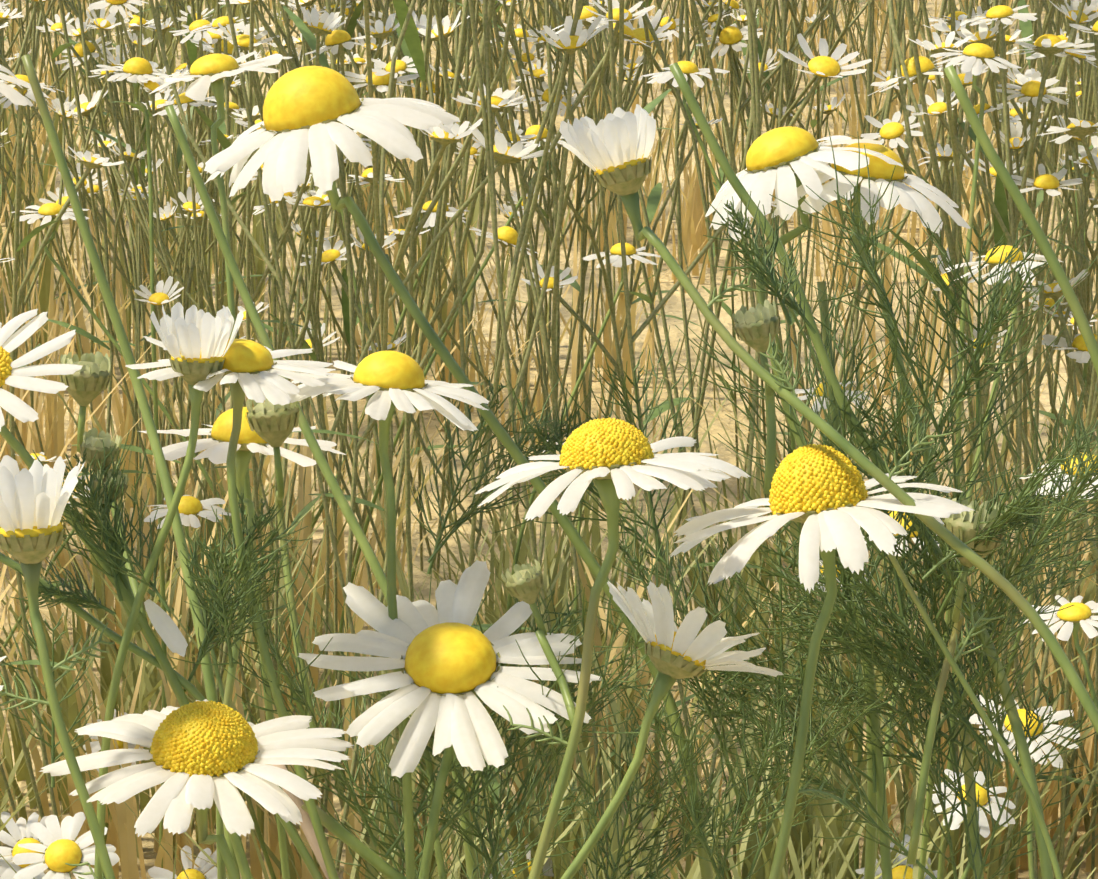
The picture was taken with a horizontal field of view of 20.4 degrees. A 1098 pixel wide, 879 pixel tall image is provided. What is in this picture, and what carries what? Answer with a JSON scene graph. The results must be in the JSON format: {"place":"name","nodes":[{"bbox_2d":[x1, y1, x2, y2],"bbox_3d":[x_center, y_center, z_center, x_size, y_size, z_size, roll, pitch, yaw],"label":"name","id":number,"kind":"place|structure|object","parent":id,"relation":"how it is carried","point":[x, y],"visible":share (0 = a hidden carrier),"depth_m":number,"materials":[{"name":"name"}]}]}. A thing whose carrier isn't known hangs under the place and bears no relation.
{"place":"outdoors","nodes":[
{"label":"outdoors","id":0,"kind":"place"},
{"bbox_2d":[0,656,5,690],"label":"daisy","id":1,"kind":"object","parent":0,"point":[1,659],"visible":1,"depth_m":0.38,"materials":[{"name":"white plant"}]},
{"bbox_2d":[0,672,61,710],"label":"sprig","id":2,"kind":"object","parent":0,"point":[26,699],"visible":1,"depth_m":0.38,"materials":[{"name":"green plant"}]},
{"bbox_2d":[51,622,114,671],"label":"sprig","id":3,"kind":"object","parent":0,"point":[75,654],"visible":1,"depth_m":0.38,"materials":[{"name":"green plant"}]},
{"bbox_2d":[65,861,104,878],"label":"leaf","id":4,"kind":"object","parent":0,"point":[91,870],"visible":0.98,"depth_m":0.38,"materials":[{"name":"green plant"}]},
{"bbox_2d":[474,665,498,877],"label":"stem","id":5,"kind":"object","parent":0,"point":[477,796],"depth_m":1.13,"materials":[{"name":"green plant"}]},
{"bbox_2d":[489,845,553,878],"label":"daisy","id":6,"kind":"object","parent":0,"point":[546,866],"visible":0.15,"depth_m":1.18,"materials":[{"name":"white plant"}]},
{"bbox_2d":[503,705,567,745],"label":"sprig","id":7,"kind":"object","parent":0,"point":[548,735],"visible":0.98,"depth_m":0.39,"materials":[{"name":"green plant"}]},
{"bbox_2d":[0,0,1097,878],"bbox_3d":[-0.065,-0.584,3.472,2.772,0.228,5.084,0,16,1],"label":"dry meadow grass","id":8,"kind":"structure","parent":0,"point":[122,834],"depth_m":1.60,"materials":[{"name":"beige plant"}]},
{"bbox_2d":[0,327,1097,878],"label":"green meadow grass","id":9,"kind":"structure","parent":0,"point":[836,857],"depth_m":1.25,"materials":[{"name":"green plant"}]},
{"bbox_2d":[918,245,1061,878],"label":"daisy","id":10,"kind":"object","parent":9,"relation":"on","point":[923,853],"depth_m":0.87,"materials":[{"name":"plant"}]},
{"bbox_2d":[0,0,1097,878],"bbox_3d":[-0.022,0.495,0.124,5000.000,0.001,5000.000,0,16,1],"label":"ground","id":11,"kind":"structure","parent":0,"point":[676,336],"depth_m":2.04,"materials":[{"name":"soil"}]},
{"bbox_2d":[0,811,47,878],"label":"daisy","id":12,"kind":"object","parent":11,"relation":"on","point":[19,831],"depth_m":1.08,"materials":[{"name":"white plant"}]},
{"bbox_2d":[0,65,50,105],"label":"daisy","id":13,"kind":"object","parent":11,"relation":"on","point":[13,96],"visible":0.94,"depth_m":0.55,"materials":[{"name":"white plant"}]},
{"bbox_2d":[1,475,89,652],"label":"stem","id":14,"kind":"object","parent":11,"relation":"on","point":[56,555],"depth_m":1.33,"materials":[{"name":"green plant"}]},
{"bbox_2d":[0,455,115,878],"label":"daisy bud","id":15,"kind":"object","parent":11,"relation":"on","point":[34,499],"depth_m":0.37,"materials":[{"name":"plant"}]},
{"bbox_2d":[12,812,119,878],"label":"daisy","id":16,"kind":"object","parent":11,"relation":"on","point":[62,848],"depth_m":0.83,"materials":[{"name":"white plant"}]},
{"bbox_2d":[59,351,148,624],"bbox_3d":[-0.062,0.006,0.430,0.012,0.039,0.016,0,16,1],"label":"bud","id":17,"kind":"object","parent":11,"relation":"on","point":[88,383],"depth_m":0.42,"materials":[{"name":"green plant"}]},
{"bbox_2d":[79,428,141,632],"bbox_3d":[-0.059,0.012,0.409,0.009,0.026,0.012,0,16,1],"label":"bud","id":18,"kind":"object","parent":11,"relation":"on","point":[92,442],"depth_m":0.41,"materials":[{"name":"green plant"}]},
{"bbox_2d":[93,470,138,622],"bbox_3d":[-0.058,0.014,0.409,0.007,0.020,0.010,0,16,1],"label":"bud","id":19,"kind":"object","parent":11,"relation":"on","point":[125,483],"depth_m":0.41,"materials":[{"name":"green plant"}]},
{"bbox_2d":[83,709,149,843],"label":"daisy","id":20,"kind":"object","parent":11,"relation":"on","point":[95,746],"depth_m":1.23,"materials":[{"name":"white plant"}]},
{"bbox_2d":[0,309,252,878],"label":"daisy","id":21,"kind":"object","parent":11,"relation":"on","point":[16,407],"depth_m":0.40,"materials":[{"name":"white plant"}]},
{"bbox_2d":[90,57,169,867],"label":"daisy","id":22,"kind":"object","parent":11,"relation":"on","point":[136,85],"depth_m":1.13,"materials":[{"name":"plant"}]},
{"bbox_2d":[21,54,239,877],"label":"stem","id":23,"kind":"object","parent":11,"relation":"on","point":[160,462],"visible":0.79,"depth_m":0.47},
{"bbox_2d":[1,596,96,787],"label":"leaf","id":24,"kind":"object","parent":23,"relation":"attached to","point":[53,745],"visible":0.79,"depth_m":0.43,"materials":[{"name":"green plant"}]},
{"bbox_2d":[244,653,615,878],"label":"leaf","id":25,"kind":"object","parent":23,"relation":"attached to","point":[397,815],"visible":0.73,"depth_m":0.46,"materials":[{"name":"green plant"}]},
{"bbox_2d":[407,353,590,573],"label":"leaf","id":26,"kind":"object","parent":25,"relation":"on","point":[461,520],"visible":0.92,"depth_m":0.46,"materials":[{"name":"green plant"}]},
{"bbox_2d":[0,552,322,878],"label":"stem","id":27,"kind":"object","parent":11,"relation":"on","point":[196,694],"visible":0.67,"depth_m":0.41,"materials":[{"name":"green plant"}]},
{"bbox_2d":[11,559,115,615],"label":"leaf","id":28,"kind":"object","parent":27,"relation":"attached to","point":[74,597],"visible":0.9,"depth_m":0.41,"materials":[{"name":"green plant"}]},
{"bbox_2d":[28,430,170,612],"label":"leaf","id":29,"kind":"object","parent":27,"relation":"on","point":[104,534],"visible":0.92,"depth_m":0.40,"materials":[{"name":"green plant"}]},
{"bbox_2d":[144,599,187,656],"bbox_3d":[-0.051,0.025,0.405,0.006,0.008,0.002,0,16,1],"label":"fallen petal","id":30,"kind":"object","parent":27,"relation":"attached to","point":[168,630],"visible":1,"depth_m":0.41,"materials":[{"name":"white plant"}]},
{"bbox_2d":[174,487,312,691],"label":"leaf","id":31,"kind":"object","parent":27,"relation":"on","point":[221,613],"visible":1,"depth_m":0.41,"materials":[{"name":"green plant"}]},
{"bbox_2d":[94,302,243,878],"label":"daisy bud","id":32,"kind":"object","parent":11,"relation":"on","point":[195,341],"depth_m":0.40,"materials":[{"name":"plant"}]},
{"bbox_2d":[148,845,240,878],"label":"daisy","id":33,"kind":"object","parent":11,"relation":"on","point":[155,872],"visible":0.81,"depth_m":1.13,"materials":[{"name":"white plant"}]},
{"bbox_2d":[11,203,380,851],"bbox_3d":[-0.141,0.045,1.238,0.166,0.273,0.033,8,18,26],"label":"daisy","id":34,"kind":"object","parent":11,"relation":"on","point":[145,384],"depth_m":1.23,"materials":[{"name":"green plant"}]},
{"bbox_2d":[39,699,354,878],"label":"daisy","id":35,"kind":"object","parent":11,"relation":"on","point":[203,753],"depth_m":0.38,"materials":[{"name":"white plant"}]},
{"bbox_2d":[144,495,275,878],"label":"daisy","id":36,"kind":"object","parent":11,"relation":"on","point":[190,507],"depth_m":1.13,"materials":[{"name":"plant"}]},
{"bbox_2d":[138,52,292,878],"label":"daisy","id":37,"kind":"object","parent":11,"relation":"on","point":[217,88],"depth_m":0.69,"materials":[{"name":"plant"}]},
{"bbox_2d":[125,336,338,878],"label":"daisy","id":38,"kind":"object","parent":11,"relation":"on","point":[255,369],"depth_m":0.41,"materials":[{"name":"white plant"}]},
{"bbox_2d":[139,407,345,878],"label":"daisy","id":39,"kind":"object","parent":11,"relation":"on","point":[215,445],"depth_m":0.58,"materials":[{"name":"white plant"}]},
{"bbox_2d":[245,397,326,778],"bbox_3d":[-0.037,0.019,0.436,0.011,0.056,0.019,0,16,1],"label":"bud","id":40,"kind":"object","parent":11,"relation":"on","point":[270,424],"depth_m":0.43,"materials":[{"name":"green plant"}]},
{"bbox_2d":[272,765,340,878],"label":"grass blade","id":41,"kind":"object","parent":11,"relation":"on","point":[306,825],"visible":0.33,"depth_m":0.43,"materials":[{"name":"plant"}]},
{"bbox_2d":[165,105,478,878],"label":"stem","id":42,"kind":"object","parent":11,"relation":"on","point":[343,503],"visible":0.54,"depth_m":0.48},
{"bbox_2d":[301,803,405,878],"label":"flower stem","id":43,"kind":"object","parent":11,"relation":"on","point":[359,847],"visible":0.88,"depth_m":0.43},
{"bbox_2d":[169,538,638,863],"bbox_3d":[-0.021,0.036,0.424,0.066,0.053,0.032,-4,16,-13],"label":"leaf","id":44,"kind":"object","parent":43,"relation":"on","point":[300,691],"visible":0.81,"depth_m":0.42,"materials":[{"name":"green plant"}]},
{"bbox_2d":[298,537,683,878],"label":"leaf","id":45,"kind":"object","parent":44,"relation":"on","point":[495,852],"visible":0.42,"depth_m":0.43,"materials":[{"name":"green plant"}]},
{"bbox_2d":[335,138,385,555],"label":"daisy","id":46,"kind":"object","parent":11,"relation":"on","point":[376,427],"depth_m":1.43,"materials":[{"name":"green plant"}]},
{"bbox_2d":[278,201,468,596],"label":"daisy","id":47,"kind":"object","parent":11,"relation":"on","point":[320,510],"depth_m":1.43,"materials":[{"name":"plant"}]},
{"bbox_2d":[281,351,488,878],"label":"daisy","id":48,"kind":"object","parent":11,"relation":"on","point":[385,378],"depth_m":0.42,"materials":[{"name":"plant"}]},
{"bbox_2d":[398,708,446,878],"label":"stem","id":49,"kind":"object","parent":11,"relation":"on","point":[438,847],"depth_m":0.43,"materials":[{"name":"green plant"}]},
{"bbox_2d":[328,125,563,727],"bbox_3d":[-0.044,0.005,1.350,0.114,0.287,0.030,-6,17,-19],"label":"daisy","id":50,"kind":"object","parent":11,"relation":"on","point":[397,436],"depth_m":1.33,"materials":[{"name":"green plant"}]},
{"bbox_2d":[298,560,600,878],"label":"daisy","id":51,"kind":"object","parent":11,"relation":"on","point":[446,656],"depth_m":0.41,"materials":[{"name":"white plant"}]},
{"bbox_2d":[204,66,712,878],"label":"daisy","id":52,"kind":"object","parent":11,"relation":"on","point":[315,110],"depth_m":0.44,"materials":[{"name":"plant"}]},
{"bbox_2d":[501,560,582,735],"bbox_3d":[-0.001,0.028,0.411,0.011,0.021,0.015,0,16,1],"label":"bud","id":53,"kind":"object","parent":11,"relation":"on","point":[524,582],"depth_m":0.41,"materials":[{"name":"green plant"}]},
{"bbox_2d":[0,0,1092,387],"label":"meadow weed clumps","id":54,"kind":"object","parent":11,"relation":"on","point":[46,278],"visible":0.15,"depth_m":2.04,"materials":[{"name":"green plant"}]},
{"bbox_2d":[0,0,1097,878],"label":"meadow daisies","id":55,"kind":"object","parent":11,"relation":"on","point":[1058,54],"visible":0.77,"depth_m":1.22,"materials":[{"name":"plant"}]},
{"bbox_2d":[451,243,660,849],"bbox_3d":[0.001,0.048,1.250,0.088,0.259,0.056,0,16,1],"label":"daisy","id":56,"kind":"object","parent":11,"relation":"on","point":[532,496],"depth_m":1.22,"materials":[{"name":"green plant"}]},
{"bbox_2d":[543,440,584,691],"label":"daisy","id":57,"kind":"object","parent":11,"relation":"on","point":[578,531],"depth_m":1.33,"materials":[{"name":"green plant"}]},
{"bbox_2d":[475,418,751,878],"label":"daisy","id":58,"kind":"object","parent":11,"relation":"on","point":[621,455],"depth_m":0.39,"materials":[{"name":"white plant"}]},
{"bbox_2d":[560,581,782,878],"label":"daisy","id":59,"kind":"object","parent":11,"relation":"on","point":[672,650],"depth_m":0.40,"materials":[{"name":"white plant"}]},
{"bbox_2d":[642,61,852,802],"bbox_3d":[0.085,0.009,1.260,0.097,0.329,0.046,0,16,1],"label":"daisy","id":60,"kind":"object","parent":11,"relation":"on","point":[689,68],"depth_m":1.22,"materials":[{"name":"green plant"}]},
{"bbox_2d":[732,299,780,493],"bbox_3d":[0.028,-0.006,0.410,0.006,0.027,0.009,0,16,1],"label":"bud","id":61,"kind":"object","parent":11,"relation":"on","point":[756,326],"depth_m":0.41,"materials":[{"name":"green plant"}]},
{"bbox_2d":[705,126,902,878],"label":"daisy","id":62,"kind":"object","parent":11,"relation":"on","point":[775,157],"depth_m":0.45,"materials":[{"name":"white plant"}]},
{"bbox_2d":[670,444,974,878],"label":"daisy","id":63,"kind":"object","parent":11,"relation":"on","point":[820,492],"depth_m":0.39,"materials":[{"name":"white plant"}]},
{"bbox_2d":[559,104,1097,733],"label":"daisy bud","id":64,"kind":"object","parent":11,"relation":"on","point":[904,498],"depth_m":0.40,"materials":[{"name":"green plant"}]},
{"bbox_2d":[707,271,759,307],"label":"leaf","id":65,"kind":"object","parent":64,"relation":"attached to","point":[733,287],"visible":1,"depth_m":0.40,"materials":[{"name":"green plant"}]},
{"bbox_2d":[759,333,797,395],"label":"sprig","id":66,"kind":"object","parent":64,"relation":"attached to","point":[783,373],"visible":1,"depth_m":0.39,"materials":[{"name":"green plant"}]},
{"bbox_2d":[883,423,952,478],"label":"sprig","id":67,"kind":"object","parent":64,"relation":"attached to","point":[899,464],"visible":0.98,"depth_m":0.39,"materials":[{"name":"green plant"}]},
{"bbox_2d":[795,381,869,877],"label":"daisy","id":68,"kind":"object","parent":11,"relation":"on","point":[856,849],"depth_m":1.13,"materials":[{"name":"green plant"}]},
{"bbox_2d":[750,201,923,574],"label":"stem","id":69,"kind":"object","parent":11,"relation":"on","point":[802,333],"depth_m":1.52,"materials":[{"name":"green plant"}]},
{"bbox_2d":[817,281,876,878],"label":"stem","id":70,"kind":"object","parent":11,"relation":"on","point":[870,857],"visible":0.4,"depth_m":0.47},
{"bbox_2d":[820,219,1097,631],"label":"leaf","id":71,"kind":"object","parent":70,"relation":"attached to","point":[1060,484],"visible":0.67,"depth_m":0.47,"materials":[{"name":"green plant"}]},
{"bbox_2d":[669,62,1053,878],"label":"flower stem","id":72,"kind":"object","parent":11,"relation":"on","point":[837,392],"visible":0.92,"depth_m":0.43,"materials":[{"name":"green plant"}]},
{"bbox_2d":[703,191,815,333],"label":"leaf","id":73,"kind":"object","parent":72,"relation":"attached to","point":[770,271],"visible":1,"depth_m":0.42,"materials":[{"name":"green plant"}]},
{"bbox_2d":[675,249,1031,637],"bbox_3d":[0.044,0.001,0.441,0.043,0.054,0.048,-8,18,-26],"label":"leaf","id":74,"kind":"object","parent":72,"relation":"attached to","point":[879,558],"visible":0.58,"depth_m":0.44,"materials":[{"name":"green plant"}]},
{"bbox_2d":[673,535,1056,806],"bbox_3d":[0.046,0.035,0.453,0.060,0.040,0.057,0,16,1],"label":"leaf","id":75,"kind":"object","parent":72,"relation":"attached to","point":[789,686],"visible":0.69,"depth_m":0.45,"materials":[{"name":"green plant"}]},
{"bbox_2d":[580,463,870,797],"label":"leaf","id":76,"kind":"object","parent":75,"relation":"attached to","point":[639,568],"visible":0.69,"depth_m":0.45,"materials":[{"name":"green plant"}]},
{"bbox_2d":[485,325,709,568],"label":"leaf","id":77,"kind":"object","parent":76,"relation":"on","point":[539,433],"visible":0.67,"depth_m":0.45,"materials":[{"name":"green plant"}]},
{"bbox_2d":[612,604,923,878],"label":"leaf","id":78,"kind":"object","parent":75,"relation":"attached to","point":[697,830],"visible":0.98,"depth_m":0.43,"materials":[{"name":"green plant"}]},
{"bbox_2d":[711,502,1097,878],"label":"leaf","id":79,"kind":"object","parent":72,"relation":"attached to","point":[941,795],"visible":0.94,"depth_m":0.44,"materials":[{"name":"green plant"}]},
{"bbox_2d":[554,661,765,878],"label":"leaf","id":80,"kind":"object","parent":79,"relation":"attached to","point":[679,851],"visible":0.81,"depth_m":0.45,"materials":[{"name":"green plant"}]},
{"bbox_2d":[676,549,952,820],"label":"leaf","id":81,"kind":"object","parent":79,"relation":"attached to","point":[847,773],"visible":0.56,"depth_m":0.45,"materials":[{"name":"green plant"}]},
{"bbox_2d":[743,428,1078,763],"bbox_3d":[0.051,0.023,0.431,0.048,0.046,0.036,8,18,25],"label":"leaf","id":82,"kind":"object","parent":72,"relation":"attached to","point":[912,665],"visible":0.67,"depth_m":0.43,"materials":[{"name":"green plant"}]},
{"bbox_2d":[769,123,1070,452],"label":"leaf","id":83,"kind":"object","parent":72,"relation":"attached to","point":[988,327],"visible":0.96,"depth_m":0.42,"materials":[{"name":"green plant"}]},
{"bbox_2d":[792,344,1097,703],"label":"leaf","id":84,"kind":"object","parent":72,"relation":"attached to","point":[896,617],"visible":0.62,"depth_m":0.43,"materials":[{"name":"green plant"}]},
{"bbox_2d":[802,380,1097,619],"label":"leaf","id":85,"kind":"object","parent":72,"relation":"attached to","point":[1040,476],"visible":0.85,"depth_m":0.42,"materials":[{"name":"green plant"}]},
{"bbox_2d":[826,412,1097,733],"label":"leaf","id":86,"kind":"object","parent":72,"relation":"attached to","point":[1060,581],"visible":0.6,"depth_m":0.44,"materials":[{"name":"green plant"}]},
{"bbox_2d":[771,143,983,878],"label":"daisy","id":87,"kind":"object","parent":11,"relation":"on","point":[881,171],"depth_m":0.45,"materials":[{"name":"plant"}]},
{"bbox_2d":[797,560,987,872],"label":"daisy","id":88,"kind":"object","parent":11,"relation":"on","point":[889,762],"depth_m":1.22,"materials":[{"name":"green plant"}]},
{"bbox_2d":[855,834,937,878],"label":"daisy","id":89,"kind":"object","parent":11,"relation":"on","point":[898,870],"visible":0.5,"depth_m":1.12,"materials":[{"name":"white plant"}]},
{"bbox_2d":[858,510,955,865],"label":"daisy","id":90,"kind":"object","parent":11,"relation":"on","point":[887,747],"depth_m":0.77,"materials":[{"name":"green plant"}]},
{"bbox_2d":[918,151,986,590],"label":"daisy","id":91,"kind":"object","parent":11,"relation":"on","point":[972,336],"depth_m":1.42,"materials":[{"name":"green plant"}]},
{"bbox_2d":[907,496,1006,864],"bbox_3d":[0.056,0.033,0.419,0.013,0.051,0.014,0,16,1],"label":"bud","id":92,"kind":"object","parent":11,"relation":"on","point":[957,618],"depth_m":0.42,"materials":[{"name":"green plant"}]},
{"bbox_2d":[932,769,1015,878],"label":"daisy","id":93,"kind":"object","parent":11,"relation":"on","point":[957,819],"depth_m":0.97,"materials":[{"name":"white plant"}]},
{"bbox_2d":[887,553,1061,878],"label":"thin stem","id":94,"kind":"object","parent":11,"relation":"on","point":[982,713],"visible":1,"depth_m":0.39,"materials":[{"name":"green plant"}]},
{"bbox_2d":[954,606,1003,661],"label":"sprig","id":95,"kind":"object","parent":94,"relation":"attached to","point":[965,643],"visible":0.94,"depth_m":0.39,"materials":[{"name":"green plant"}]},
{"bbox_2d":[930,43,1020,878],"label":"daisy","id":96,"kind":"object","parent":11,"relation":"on","point":[958,410],"depth_m":1.02,"materials":[{"name":"green plant"}]},
{"bbox_2d":[958,694,1079,878],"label":"daisy","id":97,"kind":"object","parent":11,"relation":"on","point":[1046,748],"depth_m":0.84,"materials":[{"name":"white plant"}]},
{"bbox_2d":[944,65,1097,375],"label":"stem","id":98,"kind":"object","parent":11,"relation":"on","point":[1028,216],"visible":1,"depth_m":0.39,"materials":[{"name":"green plant"}]},
{"bbox_2d":[946,334,1096,847],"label":"daisy","id":99,"kind":"object","parent":11,"relation":"on","point":[1080,354],"depth_m":1.12,"materials":[{"name":"green plant"}]},
{"bbox_2d":[1019,453,1097,566],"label":"daisy","id":100,"kind":"object","parent":11,"relation":"on","point":[1049,485],"depth_m":0.80,"materials":[{"name":"white plant"}]},
{"bbox_2d":[1020,595,1097,708],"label":"daisy","id":101,"kind":"object","parent":11,"relation":"on","point":[1079,612],"depth_m":0.92,"materials":[{"name":"white plant"}]},
{"bbox_2d":[798,779,852,810],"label":"leaf","id":102,"kind":"object","parent":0,"point":[825,794],"visible":0.98,"depth_m":0.40,"materials":[{"name":"green plant"}]},
{"bbox_2d":[922,462,1067,580],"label":"leaf","id":103,"kind":"object","parent":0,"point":[1002,531],"visible":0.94,"depth_m":0.41,"materials":[{"name":"green plant"}]}
]}

